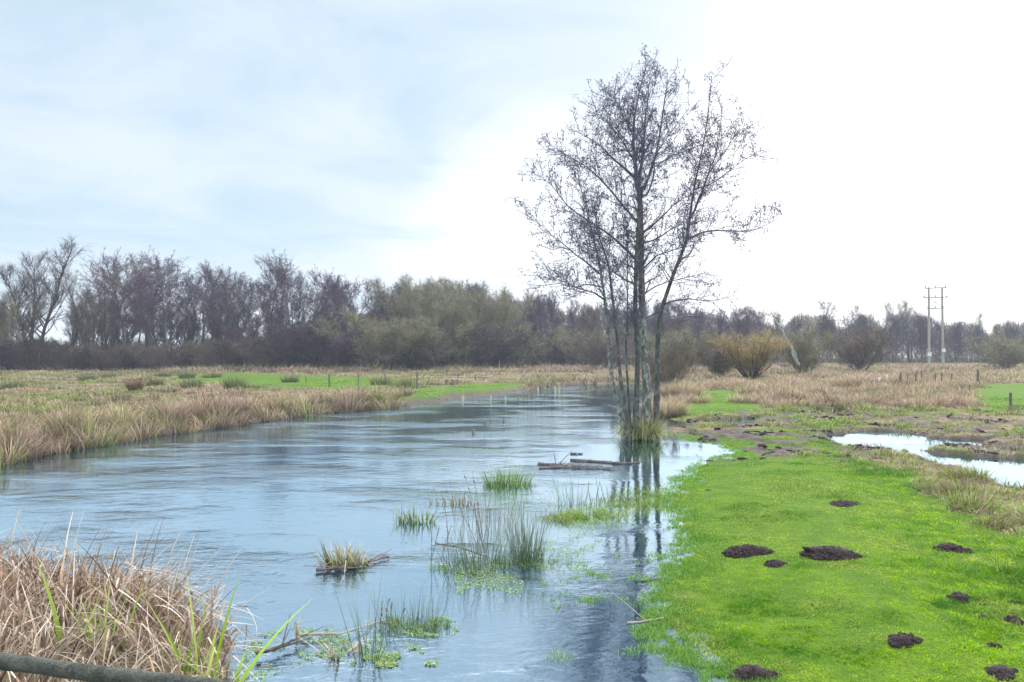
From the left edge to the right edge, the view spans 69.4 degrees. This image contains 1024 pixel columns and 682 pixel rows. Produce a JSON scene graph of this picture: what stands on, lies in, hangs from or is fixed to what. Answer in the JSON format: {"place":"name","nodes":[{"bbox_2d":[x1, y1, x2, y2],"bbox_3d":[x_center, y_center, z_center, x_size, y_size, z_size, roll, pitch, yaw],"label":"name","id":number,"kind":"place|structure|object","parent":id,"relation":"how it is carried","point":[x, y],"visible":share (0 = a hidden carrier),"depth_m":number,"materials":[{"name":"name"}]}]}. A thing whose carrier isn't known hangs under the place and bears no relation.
{"place":"outdoors","nodes":[
{"label":"outdoors","id":0,"kind":"place"},
{"bbox_2d":[0,384,1023,681],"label":"river water","id":1,"kind":"structure","parent":0,"point":[268,506],"depth_m":10.89,"materials":[{"name":"liquid"}]},
{"bbox_2d":[255,613,323,655],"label":"fallen branch","id":2,"kind":"object","parent":1,"relation":"on","point":[282,645],"visible":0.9,"depth_m":6.18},
{"bbox_2d":[297,625,372,664],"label":"broken reed","id":3,"kind":"object","parent":1,"relation":"on","point":[349,650],"visible":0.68,"depth_m":6.18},
{"bbox_2d":[310,535,377,572],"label":"sedge clump","id":4,"kind":"object","parent":1,"relation":"in","point":[341,561],"visible":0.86,"depth_m":8.68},
{"bbox_2d":[304,549,392,571],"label":"fallen branch","id":5,"kind":"object","parent":1,"relation":"on","point":[343,567],"visible":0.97,"depth_m":8.54,"materials":[{"name":"brown wood"}]},
{"bbox_2d":[332,562,401,662],"bbox_3d":[-1.189,2.252,6.011,0.576,0.781,0.823,0,-1,0],"label":"rush clump","id":6,"kind":"object","parent":1,"relation":"on","point":[359,640],"visible":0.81,"depth_m":6.03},
{"bbox_2d":[367,584,455,635],"bbox_3d":[-0.918,2.442,6.804,0.815,0.430,0.600,0,-1,-23],"label":"rush clump","id":7,"kind":"object","parent":1,"relation":"on","point":[427,625],"visible":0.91,"depth_m":6.79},
{"bbox_2d":[394,502,440,524],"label":"sedge clump","id":8,"kind":"object","parent":1,"relation":"on","point":[409,519],"visible":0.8,"depth_m":10.97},
{"bbox_2d":[241,487,602,677],"bbox_3d":[-0.343,2.658,9.751,3.278,0.031,8.375,0,-1,5],"label":"duckweed","id":9,"kind":"object","parent":1,"relation":"on","point":[387,659],"visible":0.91,"depth_m":6.51,"materials":[{"name":"green plant"}]},
{"bbox_2d":[460,471,490,556],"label":"dead plant","id":10,"kind":"object","parent":1,"relation":"on","point":[483,548],"visible":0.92,"depth_m":9.18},
{"bbox_2d":[417,510,547,575],"bbox_3d":[-0.341,2.335,8.683,1.479,0.708,1.364,-1,-1,45],"label":"rush clump","id":11,"kind":"object","parent":1,"relation":"on","point":[476,562],"visible":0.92,"depth_m":8.65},
{"bbox_2d":[447,477,531,531],"bbox_3d":[-0.347,2.338,10.785,1.371,0.773,1.306,0,-1,0],"label":"rush clump","id":12,"kind":"object","parent":1,"relation":"on","point":[492,520],"visible":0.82,"depth_m":10.84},
{"bbox_2d":[478,462,537,488],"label":"sedge clump","id":13,"kind":"object","parent":1,"relation":"on","point":[504,478],"visible":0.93,"depth_m":14.01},
{"bbox_2d":[490,492,561,570],"bbox_3d":[0.181,2.256,8.930,0.963,0.874,1.080,-1,-1,29],"label":"rush clump","id":14,"kind":"object","parent":1,"relation":"on","point":[527,543],"visible":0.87,"depth_m":8.90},
{"bbox_2d":[0,358,1023,681],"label":"ground","id":15,"kind":"structure","parent":0,"point":[728,484],"depth_m":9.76,"materials":[{"name":"plant"}]},
{"bbox_2d":[0,337,46,369],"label":"scrub bush","id":16,"kind":"object","parent":15,"relation":"on","point":[10,355],"visible":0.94,"depth_m":93.41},
{"bbox_2d":[0,282,50,369],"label":"willow tree","id":17,"kind":"object","parent":15,"relation":"on","point":[5,330],"visible":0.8,"depth_m":94.88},
{"bbox_2d":[0,232,91,369],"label":"bare tree","id":18,"kind":"object","parent":15,"relation":"on","point":[56,295],"visible":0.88,"depth_m":96.89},
{"bbox_2d":[27,334,89,368],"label":"scrub bush","id":19,"kind":"object","parent":15,"relation":"on","point":[45,361],"visible":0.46,"depth_m":99.03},
{"bbox_2d":[36,559,106,650],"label":"flag leaves","id":20,"kind":"object","parent":15,"relation":"on","point":[56,621],"visible":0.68,"depth_m":5.54,"materials":[{"name":"green plant"}]},
{"bbox_2d":[33,339,111,369],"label":"scrub bush","id":21,"kind":"object","parent":15,"relation":"on","point":[72,361],"visible":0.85,"depth_m":92.70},
{"bbox_2d":[60,287,93,365],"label":"bare tree","id":22,"kind":"object","parent":15,"relation":"on","point":[75,335],"visible":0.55,"depth_m":102.59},
{"bbox_2d":[58,269,107,368],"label":"bare tree","id":23,"kind":"object","parent":15,"relation":"on","point":[90,309],"visible":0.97,"depth_m":99.88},
{"bbox_2d":[70,340,129,369],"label":"scrub bush","id":24,"kind":"object","parent":15,"relation":"on","point":[96,359],"visible":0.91,"depth_m":94.15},
{"bbox_2d":[63,578,145,664],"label":"flag leaves","id":25,"kind":"object","parent":15,"relation":"on","point":[105,621],"visible":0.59,"depth_m":5.44,"materials":[{"name":"green plant"}]},
{"bbox_2d":[70,253,143,368],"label":"alder tree","id":26,"kind":"object","parent":15,"relation":"on","point":[104,318],"visible":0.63,"depth_m":103.39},
{"bbox_2d":[76,247,147,369],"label":"alder tree","id":27,"kind":"object","parent":15,"relation":"on","point":[125,315],"visible":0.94,"depth_m":96.97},
{"bbox_2d":[0,652,233,681],"bbox_3d":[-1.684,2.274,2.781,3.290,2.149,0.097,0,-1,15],"label":"wooden rail","id":28,"kind":"object","parent":15,"relation":"on","point":[53,667],"visible":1,"depth_m":2.75,"materials":[{"name":"grey wood"}]},
{"bbox_2d":[107,299,144,350],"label":"young tree","id":29,"kind":"object","parent":15,"relation":"on","point":[131,336],"visible":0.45,"depth_m":106.73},
{"bbox_2d":[110,345,147,369],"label":"scrub bush","id":30,"kind":"object","parent":15,"relation":"on","point":[129,362],"visible":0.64,"depth_m":96.19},
{"bbox_2d":[0,503,282,681],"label":"dry reeds","id":31,"kind":"object","parent":15,"relation":"on","point":[28,580],"visible":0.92,"depth_m":5.96,"materials":[{"name":"plant"}]},
{"bbox_2d":[118,254,169,343],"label":"alder tree","id":32,"kind":"object","parent":15,"relation":"on","point":[142,261],"visible":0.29,"depth_m":111.67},
{"bbox_2d":[111,259,190,366],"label":"alder tree","id":33,"kind":"object","parent":15,"relation":"on","point":[142,326],"visible":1,"depth_m":98.93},
{"bbox_2d":[122,339,194,369],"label":"scrub bush","id":34,"kind":"object","parent":15,"relation":"on","point":[156,357],"visible":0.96,"depth_m":93.52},
{"bbox_2d":[124,246,195,368],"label":"alder tree","id":35,"kind":"object","parent":15,"relation":"on","point":[151,306],"visible":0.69,"depth_m":102.49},
{"bbox_2d":[142,298,183,350],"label":"young tree","id":36,"kind":"object","parent":15,"relation":"on","point":[151,327],"visible":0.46,"depth_m":107.69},
{"bbox_2d":[151,265,199,348],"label":"alder tree","id":37,"kind":"object","parent":15,"relation":"on","point":[175,296],"visible":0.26,"depth_m":121.14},
{"bbox_2d":[160,308,201,348],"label":"young tree","id":38,"kind":"object","parent":15,"relation":"on","point":[191,335],"visible":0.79,"depth_m":105.29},
{"bbox_2d":[163,345,206,366],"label":"scrub bush","id":39,"kind":"object","parent":15,"relation":"on","point":[184,361],"visible":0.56,"depth_m":95.98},
{"bbox_2d":[144,569,239,678],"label":"flag leaves","id":40,"kind":"object","parent":15,"relation":"on","point":[216,665],"visible":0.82,"depth_m":5.35,"materials":[{"name":"green plant"}]},
{"bbox_2d":[171,267,214,362],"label":"alder tree","id":41,"kind":"object","parent":15,"relation":"on","point":[191,317],"visible":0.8,"depth_m":104.90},
{"bbox_2d":[166,270,219,337],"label":"alder tree","id":42,"kind":"object","parent":15,"relation":"on","point":[185,296],"visible":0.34,"depth_m":117.87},
{"bbox_2d":[186,261,236,345],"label":"alder tree","id":43,"kind":"object","parent":15,"relation":"on","point":[208,314],"visible":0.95,"depth_m":99.98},
{"bbox_2d":[180,337,247,368],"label":"scrub bush","id":44,"kind":"object","parent":15,"relation":"on","point":[209,355],"visible":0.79,"depth_m":94.37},
{"bbox_2d":[191,258,248,365],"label":"alder tree","id":45,"kind":"object","parent":15,"relation":"on","point":[216,325],"visible":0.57,"depth_m":103.87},
{"bbox_2d":[207,338,258,367],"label":"scrub bush","id":46,"kind":"object","parent":15,"relation":"on","point":[231,359],"visible":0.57,"depth_m":95.37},
{"bbox_2d":[169,599,311,681],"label":"flag leaves","id":47,"kind":"object","parent":15,"relation":"on","point":[245,674],"visible":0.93,"depth_m":5.28,"materials":[{"name":"green plant"}]},
{"bbox_2d":[214,271,268,361],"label":"alder tree","id":48,"kind":"object","parent":15,"relation":"on","point":[242,304],"visible":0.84,"depth_m":98.52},
{"bbox_2d":[229,335,305,367],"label":"scrub bush","id":49,"kind":"object","parent":15,"relation":"on","point":[255,360],"visible":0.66,"depth_m":93.38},
{"bbox_2d":[245,248,308,364],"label":"alder tree","id":50,"kind":"object","parent":15,"relation":"on","point":[269,290],"visible":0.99,"depth_m":96.50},
{"bbox_2d":[215,316,361,368],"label":"scrub bush","id":51,"kind":"object","parent":15,"relation":"on","point":[225,329],"visible":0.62,"depth_m":93.68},
{"bbox_2d":[270,259,324,333],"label":"alder tree","id":52,"kind":"object","parent":15,"relation":"on","point":[294,309],"visible":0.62,"depth_m":104.00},
{"bbox_2d":[0,372,600,466],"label":"bank sedge","id":53,"kind":"object","parent":15,"relation":"on","point":[64,424],"visible":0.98,"depth_m":23.46,"materials":[{"name":"plant"}]},
{"bbox_2d":[0,359,604,436],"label":"meadow grass","id":54,"kind":"structure","parent":15,"relation":"on","point":[452,370],"depth_m":60.43,"materials":[{"name":"plant"}]},
{"bbox_2d":[244,316,378,368],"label":"scrub bush","id":55,"kind":"object","parent":15,"relation":"on","point":[307,358],"visible":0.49,"depth_m":94.14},
{"bbox_2d":[293,275,346,366],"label":"alder tree","id":56,"kind":"object","parent":15,"relation":"on","point":[323,313],"visible":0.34,"depth_m":106.35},
{"bbox_2d":[294,265,351,365],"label":"alder tree","id":57,"kind":"object","parent":15,"relation":"on","point":[318,298],"visible":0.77,"depth_m":98.51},
{"bbox_2d":[290,325,375,367],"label":"scrub bush","id":58,"kind":"object","parent":15,"relation":"on","point":[342,355],"visible":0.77,"depth_m":93.80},
{"bbox_2d":[319,275,352,331],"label":"alder tree","id":59,"kind":"object","parent":15,"relation":"on","point":[335,297],"visible":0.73,"depth_m":99.31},
{"bbox_2d":[329,276,373,363],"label":"alder tree","id":60,"kind":"object","parent":15,"relation":"on","point":[354,291],"visible":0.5,"depth_m":105.91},
{"bbox_2d":[307,303,440,368],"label":"scrub bush","id":61,"kind":"object","parent":15,"relation":"on","point":[370,337],"visible":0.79,"depth_m":91.96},
{"bbox_2d":[352,278,407,364],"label":"alder tree","id":62,"kind":"object","parent":15,"relation":"on","point":[380,298],"visible":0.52,"depth_m":100.94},
{"bbox_2d":[369,319,441,369],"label":"scrub bush","id":63,"kind":"object","parent":15,"relation":"on","point":[412,361],"visible":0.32,"depth_m":93.41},
{"bbox_2d":[364,275,454,367],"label":"willow tree","id":64,"kind":"object","parent":15,"relation":"on","point":[412,314],"visible":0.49,"depth_m":98.99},
{"bbox_2d":[372,311,486,369],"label":"scrub bush","id":65,"kind":"object","parent":15,"relation":"on","point":[431,342],"visible":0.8,"depth_m":93.65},
{"bbox_2d":[397,272,471,365],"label":"willow tree","id":66,"kind":"object","parent":15,"relation":"on","point":[449,295],"visible":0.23,"depth_m":103.87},
{"bbox_2d":[397,273,480,366],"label":"willow tree","id":67,"kind":"object","parent":15,"relation":"on","point":[471,313],"visible":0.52,"depth_m":98.01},
{"bbox_2d":[424,276,500,365],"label":"willow tree","id":68,"kind":"object","parent":15,"relation":"on","point":[458,312],"visible":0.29,"depth_m":101.22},
{"bbox_2d":[430,319,527,366],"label":"scrub bush","id":69,"kind":"object","parent":15,"relation":"on","point":[467,359],"visible":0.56,"depth_m":96.08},
{"bbox_2d":[437,274,520,330],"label":"willow tree","id":70,"kind":"object","parent":15,"relation":"on","point":[441,281],"visible":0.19,"depth_m":105.60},
{"bbox_2d":[454,320,544,368],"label":"scrub bush","id":71,"kind":"object","parent":15,"relation":"on","point":[486,341],"visible":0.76,"depth_m":96.25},
{"bbox_2d":[477,286,535,367],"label":"willow tree","id":72,"kind":"object","parent":15,"relation":"on","point":[505,307],"visible":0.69,"depth_m":100.12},
{"bbox_2d":[13,290,1023,368],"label":"woodland thicket","id":73,"kind":"object","parent":15,"relation":"on","point":[949,355],"visible":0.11,"depth_m":160.30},
{"bbox_2d":[477,322,565,366],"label":"scrub bush","id":74,"kind":"object","parent":15,"relation":"on","point":[523,352],"visible":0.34,"depth_m":103.20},
{"bbox_2d":[514,291,550,363],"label":"domed tree","id":75,"kind":"object","parent":15,"relation":"on","point":[532,319],"visible":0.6,"depth_m":122.04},
{"bbox_2d":[512,324,574,366],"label":"scrub bush","id":76,"kind":"object","parent":15,"relation":"on","point":[551,359],"visible":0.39,"depth_m":107.24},
{"bbox_2d":[535,287,570,365],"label":"domed tree","id":77,"kind":"object","parent":15,"relation":"on","point":[551,307],"visible":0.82,"depth_m":118.06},
{"bbox_2d":[561,299,583,363],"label":"domed tree","id":78,"kind":"object","parent":15,"relation":"on","point":[571,310],"visible":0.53,"depth_m":123.99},
{"bbox_2d":[535,330,610,366],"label":"scrub bush","id":79,"kind":"object","parent":15,"relation":"on","point":[563,360],"visible":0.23,"depth_m":110.94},
{"bbox_2d":[572,297,605,362],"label":"domed tree","id":80,"kind":"object","parent":15,"relation":"on","point":[587,308],"visible":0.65,"depth_m":119.83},
{"bbox_2d":[550,325,630,365],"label":"scrub bush","id":81,"kind":"object","parent":15,"relation":"on","point":[565,349],"visible":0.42,"depth_m":106.79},
{"bbox_2d":[565,328,639,367],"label":"scrub bush","id":82,"kind":"object","parent":15,"relation":"on","point":[598,347],"visible":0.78,"depth_m":98.81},
{"bbox_2d":[529,478,697,531],"bbox_3d":[1.975,2.611,12.336,2.173,0.241,4.676,-1,-1,32],"label":"grass spit","id":83,"kind":"object","parent":15,"relation":"on","point":[575,515],"depth_m":11.73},
{"bbox_2d":[606,411,677,441],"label":"sedge tussock","id":84,"kind":"object","parent":15,"relation":"on","point":[651,433],"visible":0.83,"depth_m":21.29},
{"bbox_2d":[503,43,783,440],"bbox_3d":[4.144,-2.943,21.620,8.841,12.256,4.764,0,-1,0],"label":"alder tree","id":85,"kind":"object","parent":15,"relation":"on","point":[640,267],"visible":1,"depth_m":21.55,"materials":[{"name":"grey plant"}]},
{"bbox_2d":[647,301,670,347],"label":"domed tree","id":86,"kind":"object","parent":15,"relation":"on","point":[655,309],"visible":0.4,"depth_m":126.90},
{"bbox_2d":[540,432,785,681],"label":"flooded grass","id":87,"kind":"structure","parent":15,"relation":"on","point":[686,657],"depth_m":7.59,"materials":[{"name":"plant"}]},
{"bbox_2d":[632,393,694,417],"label":"sedge tussock","id":88,"kind":"object","parent":15,"relation":"on","point":[668,409],"visible":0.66,"depth_m":29.03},
{"bbox_2d":[623,339,706,395],"bbox_3d":[8.521,1.463,42.049,2.715,3.689,5.020,1,-1,-40],"label":"willow bush","id":89,"kind":"object","parent":15,"relation":"on","point":[673,369],"visible":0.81,"depth_m":41.35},
{"bbox_2d":[624,325,717,370],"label":"scrub bush","id":90,"kind":"object","parent":15,"relation":"on","point":[678,340],"visible":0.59,"depth_m":88.11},
{"bbox_2d":[656,302,693,336],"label":"domed tree","id":91,"kind":"object","parent":15,"relation":"on","point":[676,326],"visible":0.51,"depth_m":123.73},
{"bbox_2d":[660,379,707,396],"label":"sedge tussock","id":92,"kind":"object","parent":15,"relation":"on","point":[674,389],"visible":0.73,"depth_m":38.54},
{"bbox_2d":[662,390,713,403],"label":"dry tussock","id":93,"kind":"object","parent":15,"relation":"on","point":[692,398],"visible":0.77,"depth_m":34.05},
{"bbox_2d":[681,334,745,376],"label":"willow bush","id":94,"kind":"object","parent":15,"relation":"on","point":[721,367],"visible":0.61,"depth_m":65.36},
{"bbox_2d":[724,304,755,345],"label":"domed tree","id":95,"kind":"object","parent":15,"relation":"on","point":[738,327],"visible":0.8,"depth_m":129.76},
{"bbox_2d":[721,544,778,557],"bbox_3d":[2.963,2.623,9.122,0.755,0.260,0.436,0,-1,0],"label":"molehill","id":96,"kind":"object","parent":15,"relation":"on","point":[743,551],"visible":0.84,"depth_m":9.03,"materials":[{"name":"soil"}]},
{"bbox_2d":[706,328,794,378],"bbox_3d":[20.194,0.949,62.028,7.962,4.827,7.794,-1,-1,39],"label":"osier bush","id":97,"kind":"object","parent":15,"relation":"on","point":[754,359],"visible":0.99,"depth_m":60.99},
{"bbox_2d":[727,390,773,403],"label":"dry tussock","id":98,"kind":"object","parent":15,"relation":"on","point":[745,399],"visible":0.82,"depth_m":34.06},
{"bbox_2d":[728,664,778,681],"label":"molehill","id":99,"kind":"object","parent":15,"relation":"on","point":[744,672],"visible":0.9,"depth_m":5.68,"materials":[{"name":"soil"}]},
{"bbox_2d":[758,323,839,373],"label":"willow bush","id":100,"kind":"object","parent":15,"relation":"on","point":[806,344],"visible":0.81,"depth_m":76.87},
{"bbox_2d":[595,361,1023,536],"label":"rough grass","id":101,"kind":"structure","parent":15,"relation":"on","point":[967,494],"depth_m":32.21,"materials":[{"name":"plant"}]},
{"bbox_2d":[813,312,841,362],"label":"distant tree","id":102,"kind":"object","parent":15,"relation":"on","point":[827,324],"visible":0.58,"depth_m":151.53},
{"bbox_2d":[797,545,866,560],"bbox_3d":[3.781,2.564,8.759,0.774,0.279,0.457,-1,-1,31],"label":"molehill","id":103,"kind":"object","parent":15,"relation":"on","point":[830,553],"visible":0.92,"depth_m":8.68,"materials":[{"name":"soil"}]},
{"bbox_2d":[834,304,861,362],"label":"distant tree","id":104,"kind":"object","parent":15,"relation":"on","point":[847,320],"visible":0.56,"depth_m":156.76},
{"bbox_2d":[682,410,1023,461],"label":"churned clods","id":105,"kind":"object","parent":15,"relation":"on","point":[819,437],"visible":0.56,"depth_m":21.88,"materials":[{"name":"soil"}]},
{"bbox_2d":[806,324,902,370],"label":"willow bush","id":106,"kind":"object","parent":15,"relation":"on","point":[857,342],"visible":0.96,"depth_m":86.75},
{"bbox_2d":[866,300,894,362],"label":"distant tree","id":107,"kind":"object","parent":15,"relation":"on","point":[876,323],"visible":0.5,"depth_m":158.28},
{"bbox_2d":[879,311,910,362],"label":"distant tree","id":108,"kind":"object","parent":15,"relation":"on","point":[894,327],"visible":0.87,"depth_m":153.32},
{"bbox_2d":[887,631,923,648],"bbox_3d":[3.235,2.495,6.136,0.339,0.162,0.239,1,-1,-32],"label":"molehill","id":109,"kind":"object","parent":15,"relation":"on","point":[900,639],"visible":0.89,"depth_m":6.08,"materials":[{"name":"soil"}]},
{"bbox_2d":[896,298,923,362],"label":"distant tree","id":110,"kind":"object","parent":15,"relation":"on","point":[909,324],"visible":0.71,"depth_m":161.40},
{"bbox_2d":[909,314,939,362],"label":"distant tree","id":111,"kind":"object","parent":15,"relation":"on","point":[923,332],"visible":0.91,"depth_m":153.60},
{"bbox_2d":[923,286,947,366],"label":"power pole","id":112,"kind":"object","parent":15,"relation":"on","point":[942,327],"visible":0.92,"depth_m":117.97,"materials":[{"name":"grey wood"}]},
{"bbox_2d":[932,542,974,553],"bbox_3d":[5.393,2.549,9.008,0.484,0.181,0.325,-1,-1,30],"label":"molehill","id":113,"kind":"object","parent":15,"relation":"on","point":[949,546],"visible":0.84,"depth_m":8.94,"materials":[{"name":"soil"}]},
{"bbox_2d":[945,319,970,362],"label":"distant tree","id":114,"kind":"object","parent":15,"relation":"on","point":[957,338],"visible":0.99,"depth_m":153.99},
{"bbox_2d":[963,333,1023,368],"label":"willow bush","id":115,"kind":"object","parent":15,"relation":"on","point":[1011,348],"visible":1,"depth_m":99.31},
{"bbox_2d":[985,664,1018,681],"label":"molehill","id":116,"kind":"object","parent":15,"relation":"on","point":[1006,673],"visible":0.97,"depth_m":5.49,"materials":[{"name":"soil"}]},
{"bbox_2d":[0,0,1023,357],"label":"sky","id":117,"kind":"structure","parent":0,"point":[388,140],"materials":[{"name":"white"}]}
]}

